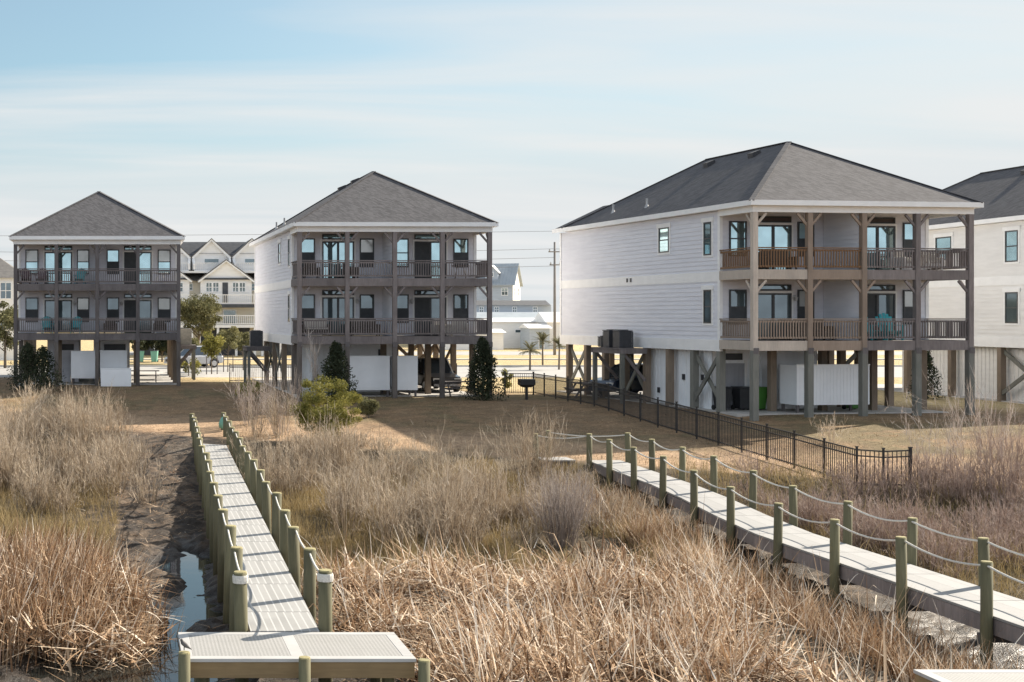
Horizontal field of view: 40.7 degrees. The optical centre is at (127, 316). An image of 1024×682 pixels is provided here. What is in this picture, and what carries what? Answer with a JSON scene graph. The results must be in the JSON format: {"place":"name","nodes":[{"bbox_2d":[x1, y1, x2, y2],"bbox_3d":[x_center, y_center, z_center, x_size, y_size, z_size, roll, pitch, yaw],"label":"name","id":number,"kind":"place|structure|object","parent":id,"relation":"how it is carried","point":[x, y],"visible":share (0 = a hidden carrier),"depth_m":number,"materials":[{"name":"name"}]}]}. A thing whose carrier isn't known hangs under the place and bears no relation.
{"place":"outdoors","nodes":[
{"label":"outdoors","id":0,"kind":"place"},
{"bbox_2d":[0,258,18,359],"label":"hipped building","id":1,"kind":"structure","parent":0,"point":[6,282],"depth_m":125.00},
{"bbox_2d":[0,367,901,376],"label":"street","id":2,"kind":"structure","parent":0,"point":[550,371],"depth_m":99.49,"materials":[{"name":"asphalt"}]},
{"bbox_2d":[0,301,18,367],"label":"oak tree","id":3,"kind":"object","parent":2,"relation":"on","point":[7,317],"visible":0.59,"depth_m":105.88,"materials":[{"name":"green plant"}]},
{"bbox_2d":[164,346,222,367],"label":"parked car","id":4,"kind":"object","parent":2,"relation":"on","point":[200,357],"visible":0.46,"depth_m":106.47,"materials":[{"name":"silver metal"}]},
{"bbox_2d":[200,331,225,373],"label":"young tree","id":5,"kind":"object","parent":2,"relation":"on","point":[209,347],"visible":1,"depth_m":94.78,"materials":[{"name":"green plant"}]},
{"bbox_2d":[217,326,242,371],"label":"young tree","id":6,"kind":"object","parent":2,"relation":"on","point":[231,340],"visible":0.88,"depth_m":98.77,"materials":[{"name":"green plant"}]},
{"bbox_2d":[0,358,901,366],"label":"pavement","id":7,"kind":"structure","parent":0,"point":[448,359],"depth_m":109.00,"materials":[{"name":"concrete"}]},
{"bbox_2d":[414,300,550,344],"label":"building","id":8,"kind":"structure","parent":0,"point":[521,305],"depth_m":185.00,"materials":[{"name":"stone"}]},
{"bbox_2d":[477,263,522,299],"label":"gabled house","id":9,"kind":"structure","parent":0,"point":[507,283],"depth_m":201.59,"materials":[{"name":"metal"}]},
{"bbox_2d":[477,312,537,317],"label":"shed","id":10,"kind":"structure","parent":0,"point":[510,314],"depth_m":180.08,"materials":[{"name":"metal"}]},
{"bbox_2d":[0,335,1023,681],"bbox_3d":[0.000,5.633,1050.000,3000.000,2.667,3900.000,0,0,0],"label":"ground","id":11,"kind":"structure","parent":0,"point":[204,403],"depth_m":49.11,"materials":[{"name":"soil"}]},
{"bbox_2d":[4,342,51,390],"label":"evergreen","id":12,"kind":"object","parent":11,"relation":"on","point":[29,352],"visible":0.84,"depth_m":76.93,"materials":[{"name":"green plant"}]},
{"bbox_2d":[0,393,67,460],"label":"dry shrub","id":13,"kind":"object","parent":11,"relation":"on","point":[17,434],"visible":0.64,"depth_m":50.23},
{"bbox_2d":[12,376,59,412],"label":"dry shrub","id":14,"kind":"object","parent":11,"relation":"on","point":[41,394],"visible":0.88,"depth_m":65.92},
{"bbox_2d":[22,345,71,393],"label":"evergreen","id":15,"kind":"object","parent":11,"relation":"on","point":[42,354],"visible":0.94,"depth_m":76.38,"materials":[{"name":"green plant"}]},
{"bbox_2d":[0,462,130,561],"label":"marsh grass","id":16,"kind":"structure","parent":11,"relation":"on","point":[3,511],"depth_m":38.27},
{"bbox_2d":[71,351,94,384],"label":"shower stall","id":17,"kind":"object","parent":11,"relation":"on","point":[82,364],"visible":0.73,"depth_m":79.99,"materials":[{"name":"white plastic"}]},
{"bbox_2d":[51,385,116,448],"bbox_3d":[-1.756,4.172,54.507,3.481,2.941,3.315,0,0,0],"label":"dry shrub","id":18,"kind":"object","parent":11,"relation":"on","point":[73,430],"visible":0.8,"depth_m":54.15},
{"bbox_2d":[0,380,182,516],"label":"dry scrub","id":19,"kind":"object","parent":11,"relation":"on","point":[118,461],"visible":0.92,"depth_m":45.43,"materials":[{"name":"plant"}]},
{"bbox_2d":[0,511,185,675],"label":"reed bed","id":20,"kind":"object","parent":11,"relation":"on","point":[65,591],"visible":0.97,"depth_m":24.92,"materials":[{"name":"plant"}]},
{"bbox_2d":[8,191,185,388],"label":"stilt house","id":21,"kind":"structure","parent":11,"relation":"on","point":[121,254],"depth_m":81.41,"materials":[{"name":"wood"}]},
{"bbox_2d":[25,298,37,321],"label":"window","id":22,"kind":"structure","parent":21,"relation":"in","point":[31,304],"depth_m":81.44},
{"bbox_2d":[25,250,37,273],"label":"window","id":23,"kind":"structure","parent":21,"relation":"in","point":[31,256],"depth_m":81.44,"materials":[{"name":"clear glass"}]},
{"bbox_2d":[43,298,73,332],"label":"sliding door","id":24,"kind":"structure","parent":21,"relation":"in","point":[65,306],"depth_m":81.44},
{"bbox_2d":[43,251,73,283],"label":"sliding door","id":25,"kind":"structure","parent":21,"relation":"in","point":[65,259],"depth_m":81.44,"materials":[{"name":"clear glass"}]},
{"bbox_2d":[107,250,118,273],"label":"window","id":26,"kind":"structure","parent":21,"relation":"in","point":[112,255],"depth_m":81.44,"materials":[{"name":"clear glass"}]},
{"bbox_2d":[123,298,152,332],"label":"sliding door","id":27,"kind":"structure","parent":21,"relation":"in","point":[129,304],"depth_m":81.44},
{"bbox_2d":[123,251,152,283],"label":"sliding door","id":28,"kind":"structure","parent":21,"relation":"in","point":[129,257],"depth_m":81.44,"materials":[{"name":"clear glass"}]},
{"bbox_2d":[158,298,170,321],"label":"window","id":29,"kind":"structure","parent":21,"relation":"in","point":[164,304],"depth_m":81.44,"materials":[{"name":"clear glass"}]},
{"bbox_2d":[158,250,170,273],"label":"window","id":30,"kind":"structure","parent":21,"relation":"in","point":[164,256],"depth_m":81.44,"materials":[{"name":"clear glass"}]},
{"bbox_2d":[100,350,126,377],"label":"shower stall","id":31,"kind":"object","parent":11,"relation":"on","point":[113,358],"visible":0.59,"depth_m":80.29,"materials":[{"name":"white plastic"}]},
{"bbox_2d":[101,368,130,386],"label":"shower stall","id":32,"kind":"object","parent":11,"relation":"on","point":[120,376],"visible":0.84,"depth_m":78.09,"materials":[{"name":"white plastic"}]},
{"bbox_2d":[181,293,222,344],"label":"oak tree","id":33,"kind":"object","parent":11,"relation":"on","point":[198,312],"visible":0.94,"depth_m":116.17,"materials":[{"name":"green plant"}]},
{"bbox_2d":[144,238,290,355],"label":"apartment building","id":34,"kind":"structure","parent":11,"relation":"on","point":[226,278],"depth_m":140.78,"materials":[{"name":"wood"}]},
{"bbox_2d":[216,362,278,424],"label":"dry shrub","id":35,"kind":"object","parent":11,"relation":"on","point":[248,395],"visible":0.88,"depth_m":58.40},
{"bbox_2d":[242,346,269,382],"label":"equipment stand","id":36,"kind":"object","parent":11,"relation":"on","point":[249,354],"visible":0.89,"depth_m":78.33,"materials":[{"name":"grey wood"}]},
{"bbox_2d":[189,412,333,681],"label":"boardwalk","id":37,"kind":"structure","parent":11,"relation":"on","point":[254,558],"depth_m":28.21,"materials":[{"name":"grey wood"}]},
{"bbox_2d":[257,365,303,434],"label":"dry shrub","id":38,"kind":"object","parent":11,"relation":"on","point":[278,402],"visible":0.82,"depth_m":54.81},
{"bbox_2d":[178,632,415,681],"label":"boardwalk platform","id":39,"kind":"structure","parent":11,"relation":"on","point":[381,656],"depth_m":19.88,"materials":[{"name":"grey wood"}]},
{"bbox_2d":[299,328,328,392],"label":"dry shrub","id":40,"kind":"object","parent":11,"relation":"on","point":[316,370],"visible":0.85,"depth_m":66.26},
{"bbox_2d":[288,374,362,440],"bbox_3d":[8.204,3.890,52.491,2.920,2.982,3.082,0,0,-30],"label":"green bush","id":41,"kind":"object","parent":11,"relation":"on","point":[307,409],"visible":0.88,"depth_m":52.20,"materials":[{"name":"green leaves"},{"name":"bark"}]},
{"bbox_2d":[310,340,358,404],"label":"evergreen","id":42,"kind":"object","parent":11,"relation":"on","point":[337,366],"visible":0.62,"depth_m":65.58,"materials":[{"name":"green plant"}]},
{"bbox_2d":[264,425,422,488],"bbox_3d":[7.739,5.089,47.176,5.739,2.205,7.847,0,0,0],"label":"dry scrub","id":43,"kind":"object","parent":11,"relation":"on","point":[366,439],"visible":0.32,"depth_m":47.62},
{"bbox_2d":[342,356,389,396],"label":"shower stall","id":44,"kind":"object","parent":11,"relation":"on","point":[371,372],"visible":0.81,"depth_m":68.26,"materials":[{"name":"white plastic"}]},
{"bbox_2d":[354,396,379,417],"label":"green bush","id":45,"kind":"object","parent":11,"relation":"on","point":[367,407],"visible":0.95,"depth_m":59.28,"materials":[{"name":"green plant"}]},
{"bbox_2d":[249,171,498,400],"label":"stilt house","id":46,"kind":"structure","parent":11,"relation":"on","point":[404,247],"depth_m":69.77,"materials":[{"name":"wood"}]},
{"bbox_2d":[302,294,314,322],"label":"window","id":47,"kind":"structure","parent":46,"relation":"in","point":[308,300],"depth_m":69.74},
{"bbox_2d":[302,238,314,266],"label":"window","id":48,"kind":"structure","parent":46,"relation":"in","point":[308,245],"depth_m":69.74,"materials":[{"name":"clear glass"}]},
{"bbox_2d":[302,319,330,335],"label":"woven seat","id":49,"kind":"object","parent":46,"relation":"on","point":[320,326],"visible":0.62,"depth_m":68.70,"materials":[{"name":"wicker"}]},
{"bbox_2d":[320,296,355,335],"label":"sliding door","id":50,"kind":"structure","parent":46,"relation":"in","point":[330,306],"depth_m":69.78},
{"bbox_2d":[320,240,355,277],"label":"sliding door","id":51,"kind":"structure","parent":46,"relation":"in","point":[329,249],"depth_m":69.78,"materials":[{"name":"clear glass"}]},
{"bbox_2d":[360,294,373,317],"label":"window","id":52,"kind":"structure","parent":46,"relation":"in","point":[366,300],"depth_m":69.83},
{"bbox_2d":[360,238,373,266],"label":"window","id":53,"kind":"structure","parent":46,"relation":"in","point":[366,244],"depth_m":69.83,"materials":[{"name":"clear glass"}]},
{"bbox_2d":[397,294,408,322],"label":"window","id":54,"kind":"structure","parent":46,"relation":"in","point":[403,299],"depth_m":69.86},
{"bbox_2d":[397,239,408,266],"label":"window","id":55,"kind":"structure","parent":46,"relation":"in","point":[403,244],"depth_m":69.86,"materials":[{"name":"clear glass"}]},
{"bbox_2d":[413,296,447,332],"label":"sliding door","id":56,"kind":"structure","parent":46,"relation":"in","point":[423,306],"depth_m":69.90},
{"bbox_2d":[413,240,447,277],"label":"sliding door","id":57,"kind":"structure","parent":46,"relation":"in","point":[422,249],"depth_m":69.90,"materials":[{"name":"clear glass"}]},
{"bbox_2d":[453,294,467,322],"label":"window","id":58,"kind":"structure","parent":46,"relation":"in","point":[460,301],"depth_m":69.95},
{"bbox_2d":[453,239,467,266],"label":"window","id":59,"kind":"structure","parent":46,"relation":"in","point":[460,246],"depth_m":69.95,"materials":[{"name":"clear glass"}]},
{"bbox_2d":[221,385,563,554],"bbox_3d":[8.000,4.566,43.945,9.247,3.540,23.562,0,0,0],"label":"dry scrub","id":60,"kind":"object","parent":11,"relation":"on","point":[440,510],"visible":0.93,"depth_m":36.67,"materials":[{"name":"plant"}]},
{"bbox_2d":[389,356,417,396],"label":"shower stall","id":61,"kind":"object","parent":11,"relation":"on","point":[407,372],"visible":0.74,"depth_m":68.31,"materials":[{"name":"white plastic"}]},
{"bbox_2d":[418,358,461,391],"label":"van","id":62,"kind":"object","parent":11,"relation":"on","point":[450,375],"visible":0.57,"depth_m":72.47,"materials":[{"name":"black paint"}]},
{"bbox_2d":[423,329,506,349],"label":"shed","id":63,"kind":"structure","parent":11,"relation":"on","point":[497,337],"depth_m":164.00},
{"bbox_2d":[458,336,508,400],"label":"evergreen","id":64,"kind":"object","parent":11,"relation":"on","point":[483,355],"visible":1,"depth_m":65.35,"materials":[{"name":"green plant"}]},
{"bbox_2d":[50,422,932,478],"bbox_3d":[9.236,4.976,50.732,40.593,0.602,4.416,0,0,35],"label":"lawn fringe","id":65,"kind":"object","parent":11,"relation":"on","point":[538,452],"visible":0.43,"depth_m":47.26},
{"bbox_2d":[323,429,662,536],"bbox_3d":[11.197,5.227,41.580,8.395,2.422,14.557,0,0,0],"label":"dry scrub","id":66,"kind":"object","parent":11,"relation":"on","point":[515,510],"visible":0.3,"depth_m":36.97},
{"bbox_2d":[481,318,536,347],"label":"shed","id":67,"kind":"structure","parent":11,"relation":"on","point":[511,336],"depth_m":172.00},
{"bbox_2d":[30,427,1016,681],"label":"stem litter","id":68,"kind":"object","parent":11,"relation":"on","point":[194,517],"visible":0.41,"depth_m":39.28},
{"bbox_2d":[265,451,792,596],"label":"marsh grass","id":69,"kind":"structure","parent":11,"relation":"on","point":[310,497],"depth_m":34.62,"materials":[{"name":"plant"}]},
{"bbox_2d":[480,403,589,488],"bbox_3d":[13.646,4.209,42.475,3.905,2.985,4.170,0,0,0],"label":"dry shrub","id":70,"kind":"object","parent":11,"relation":"on","point":[530,459],"visible":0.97,"depth_m":42.31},
{"bbox_2d":[518,324,551,348],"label":"shed","id":71,"kind":"structure","parent":11,"relation":"on","point":[528,333],"depth_m":166.00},
{"bbox_2d":[534,312,565,348],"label":"shed","id":72,"kind":"structure","parent":11,"relation":"on","point":[543,318],"depth_m":168.37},
{"bbox_2d":[548,242,559,354],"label":"utility pole","id":73,"kind":"object","parent":11,"relation":"on","point":[554,304],"visible":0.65,"depth_m":141.88,"materials":[{"name":"brown wood"}]},
{"bbox_2d":[514,450,618,547],"bbox_3d":[11.678,4.802,34.314,3.135,2.671,3.006,0,0,0],"label":"dry shrub","id":74,"kind":"object","parent":11,"relation":"on","point":[568,513],"visible":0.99,"depth_m":34.00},
{"bbox_2d":[300,516,926,681],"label":"reed bed","id":75,"kind":"object","parent":11,"relation":"on","point":[687,638],"visible":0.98,"depth_m":23.89,"materials":[{"name":"plant"}]},
{"bbox_2d":[590,363,642,395],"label":"parked car","id":76,"kind":"object","parent":11,"relation":"on","point":[635,386],"visible":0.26,"depth_m":67.19,"materials":[{"name":"blue paint"}]},
{"bbox_2d":[591,347,646,403],"bbox_3d":[24.694,3.090,64.445,1.404,3.020,3.000,0,0,-7],"label":"equipment stand","id":77,"kind":"object","parent":11,"relation":"on","point":[621,352],"visible":0.87,"depth_m":63.09,"materials":[{"name":"brown wood"}]},
{"bbox_2d":[613,330,632,347],"bbox_3d":[24.667,1.123,63.833,0.736,0.915,0.726,0,0,-7],"label":"heat pump","id":78,"kind":"object","parent":77,"relation":"on","point":[623,338],"visible":1,"depth_m":63.52,"materials":[{"name":"metal"}]},
{"bbox_2d":[504,371,912,486],"bbox_3d":[22.215,4.231,54.380,1.588,2.403,32.048,0,0,-3],"label":"metal fence","id":79,"kind":"object","parent":11,"relation":"on","point":[610,397],"visible":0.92,"depth_m":48.91,"materials":[{"name":"metal"}]},
{"bbox_2d":[552,141,983,420],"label":"stilt house","id":80,"kind":"structure","parent":11,"relation":"on","point":[684,288],"depth_m":57.51,"materials":[{"name":"wood"}]},
{"bbox_2d":[656,223,670,254],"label":"window","id":81,"kind":"structure","parent":80,"relation":"in","point":[663,230],"depth_m":61.54,"materials":[{"name":"clear glass"}]},
{"bbox_2d":[701,217,713,257],"bbox_3d":[26.213,-3.565,57.901,0.075,1.790,0.920,0,0,-7],"label":"window","id":82,"kind":"structure","parent":80,"relation":"in","point":[707,223],"depth_m":57.90,"materials":[{"name":"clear glass"}]},
{"bbox_2d":[701,285,713,324],"bbox_3d":[26.213,-0.495,57.901,0.075,1.810,0.920,0,0,-7],"label":"window","id":83,"kind":"structure","parent":80,"relation":"in","point":[707,290],"depth_m":57.90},
{"bbox_2d":[729,290,746,324],"bbox_3d":[27.184,-0.410,57.045,0.820,1.560,0.060,0,0,-7],"label":"window","id":84,"kind":"structure","parent":80,"relation":"in","point":[737,298],"depth_m":57.03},
{"bbox_2d":[729,221,746,255],"bbox_3d":[27.184,-3.460,57.045,0.820,1.560,0.060,0,0,-7],"label":"window","id":85,"kind":"structure","parent":80,"relation":"in","point":[737,229],"depth_m":57.03,"materials":[{"name":"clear glass"}]},
{"bbox_2d":[730,386,748,409],"bbox_3d":[27.847,3.720,58.118,0.640,1.059,0.810,0,0,-7],"label":"wheeled bin","id":86,"kind":"object","parent":80,"relation":"on","point":[740,394],"visible":0.8,"depth_m":57.83,"materials":[{"name":"plastic"}]},
{"bbox_2d":[758,291,792,339],"bbox_3d":[28.852,-0.040,57.244,1.940,2.180,0.070,0,0,-7],"label":"sliding door","id":87,"kind":"structure","parent":80,"relation":"in","point":[771,304],"depth_m":57.24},
{"bbox_2d":[758,223,792,268],"bbox_3d":[28.852,-3.090,57.244,1.940,2.180,0.070,0,0,-7],"label":"sliding door","id":88,"kind":"structure","parent":80,"relation":"in","point":[769,234],"depth_m":57.26,"materials":[{"name":"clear glass"}]},
{"bbox_2d":[797,290,813,318],"bbox_3d":[30.420,-0.410,57.442,0.780,1.560,0.060,0,0,-7],"label":"window","id":89,"kind":"structure","parent":80,"relation":"in","point":[800,293],"depth_m":57.41,"materials":[{"name":"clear glass"}]},
{"bbox_2d":[797,222,813,256],"bbox_3d":[30.420,-3.460,57.442,0.780,1.560,0.060,0,0,-7],"label":"window","id":90,"kind":"structure","parent":80,"relation":"in","point":[800,226],"depth_m":57.41,"materials":[{"name":"clear glass"}]},
{"bbox_2d":[867,291,896,339],"bbox_3d":[33.874,-0.040,57.861,1.940,2.180,0.070,0,0,-7],"label":"sliding door","id":91,"kind":"structure","parent":80,"relation":"in","point":[878,302],"depth_m":57.88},
{"bbox_2d":[867,224,896,269],"bbox_3d":[33.874,-3.090,57.861,1.940,2.180,0.070,0,0,-7],"label":"sliding door","id":92,"kind":"structure","parent":80,"relation":"in","point":[878,235],"depth_m":57.88,"materials":[{"name":"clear glass"}]},
{"bbox_2d":[903,290,912,323],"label":"window","id":93,"kind":"structure","parent":80,"relation":"in","point":[907,294],"depth_m":58.05,"materials":[{"name":"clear glass"}]},
{"bbox_2d":[903,223,912,256],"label":"window","id":94,"kind":"structure","parent":80,"relation":"in","point":[907,227],"depth_m":58.05,"materials":[{"name":"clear glass"}]},
{"bbox_2d":[533,430,1023,668],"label":"boardwalk","id":95,"kind":"structure","parent":11,"relation":"on","point":[996,616],"depth_m":28.32,"materials":[{"name":"grey wood"}]},
{"bbox_2d":[554,460,1023,681],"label":"marsh grass","id":96,"kind":"structure","parent":11,"relation":"on","point":[896,662],"depth_m":26.12,"materials":[{"name":"plant"}]},
{"bbox_2d":[780,364,869,412],"bbox_3d":[30.983,3.308,56.946,3.500,2.385,1.220,0,0,-7],"label":"shower stall","id":97,"kind":"object","parent":11,"relation":"on","point":[835,384],"visible":0.73,"depth_m":56.38,"materials":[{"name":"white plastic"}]},
{"bbox_2d":[655,440,1023,599],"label":"marsh grass","id":98,"kind":"structure","parent":11,"relation":"on","point":[812,530],"depth_m":36.44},
{"bbox_2d":[692,553,1023,681],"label":"reed fringe","id":99,"kind":"object","parent":11,"relation":"on","point":[865,651],"visible":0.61,"depth_m":23.13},
{"bbox_2d":[720,440,1023,579],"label":"dry scrub","id":100,"kind":"object","parent":11,"relation":"on","point":[965,484],"visible":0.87,"depth_m":34.72,"materials":[{"name":"plant"}]},
{"bbox_2d":[906,350,944,398],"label":"evergreen","id":101,"kind":"object","parent":11,"relation":"on","point":[930,365],"visible":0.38,"depth_m":66.28,"materials":[{"name":"green plant"}]},
{"bbox_2d":[886,381,989,469],"bbox_3d":[25.668,3.557,40.661,3.036,3.180,3.259,0,0,0],"label":"dry shrub","id":102,"kind":"object","parent":11,"relation":"on","point":[929,435],"visible":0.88,"depth_m":40.45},
{"bbox_2d":[878,165,1023,403],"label":"stilt house","id":103,"kind":"structure","parent":11,"relation":"on","point":[999,285],"depth_m":65.87,"materials":[{"name":"beige"}]},
{"bbox_2d":[933,232,953,256],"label":"window","id":104,"kind":"structure","parent":103,"relation":"in","point":[942,240],"depth_m":68.76,"materials":[{"name":"clear glass"}]},
{"bbox_2d":[1002,226,1020,263],"bbox_3d":[43.879,-3.535,63.573,0.075,1.850,1.220,0,0,-1],"label":"window","id":105,"kind":"structure","parent":103,"relation":"in","point":[1012,233],"depth_m":63.53,"materials":[{"name":"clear glass"}]},
{"bbox_2d":[1002,288,1020,324],"bbox_3d":[43.879,-0.480,63.573,0.075,1.840,1.220,0,0,-1],"label":"window","id":106,"kind":"structure","parent":103,"relation":"in","point":[1011,295],"depth_m":63.53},
{"bbox_2d":[885,363,1023,471],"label":"dry shrub","id":107,"kind":"object","parent":11,"relation":"on","point":[974,425],"visible":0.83,"depth_m":41.01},
{"bbox_2d":[913,669,1023,681],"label":"boardwalk platform","id":108,"kind":"structure","parent":11,"relation":"on","point":[969,675],"depth_m":18.49,"materials":[{"name":"grey wood"}]},
{"bbox_2d":[934,404,1023,514],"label":"dry scrub","id":109,"kind":"object","parent":11,"relation":"on","point":[1010,461],"visible":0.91,"depth_m":37.17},
{"bbox_2d":[0,0,1023,311],"label":"sky","id":110,"kind":"structure","parent":0,"point":[218,120],"materials":[{"name":"blue"}]},
{"bbox_2d":[130,351,901,354],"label":"road","id":111,"kind":"structure","parent":0,"point":[580,352],"depth_m":147.43,"materials":[{"name":"asphalt"}]},
{"bbox_2d":[27,550,1021,681],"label":"creek water","id":112,"kind":"structure","parent":0,"point":[189,568],"depth_m":24.42,"materials":[{"name":"blue liquid"}]},
{"bbox_2d":[178,651,189,681],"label":"mooring pile","id":113,"kind":"object","parent":112,"relation":"in","point":[183,666],"visible":1,"depth_m":19.34,"materials":[{"name":"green wood"}]},
{"bbox_2d":[299,656,310,681],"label":"mooring pile","id":114,"kind":"object","parent":112,"relation":"in","point":[304,668],"visible":1,"depth_m":19.34,"materials":[{"name":"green wood"}]},
{"bbox_2d":[418,658,429,681],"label":"mooring pile","id":115,"kind":"object","parent":112,"relation":"in","point":[423,669],"visible":1,"depth_m":19.35,"materials":[{"name":"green wood"}]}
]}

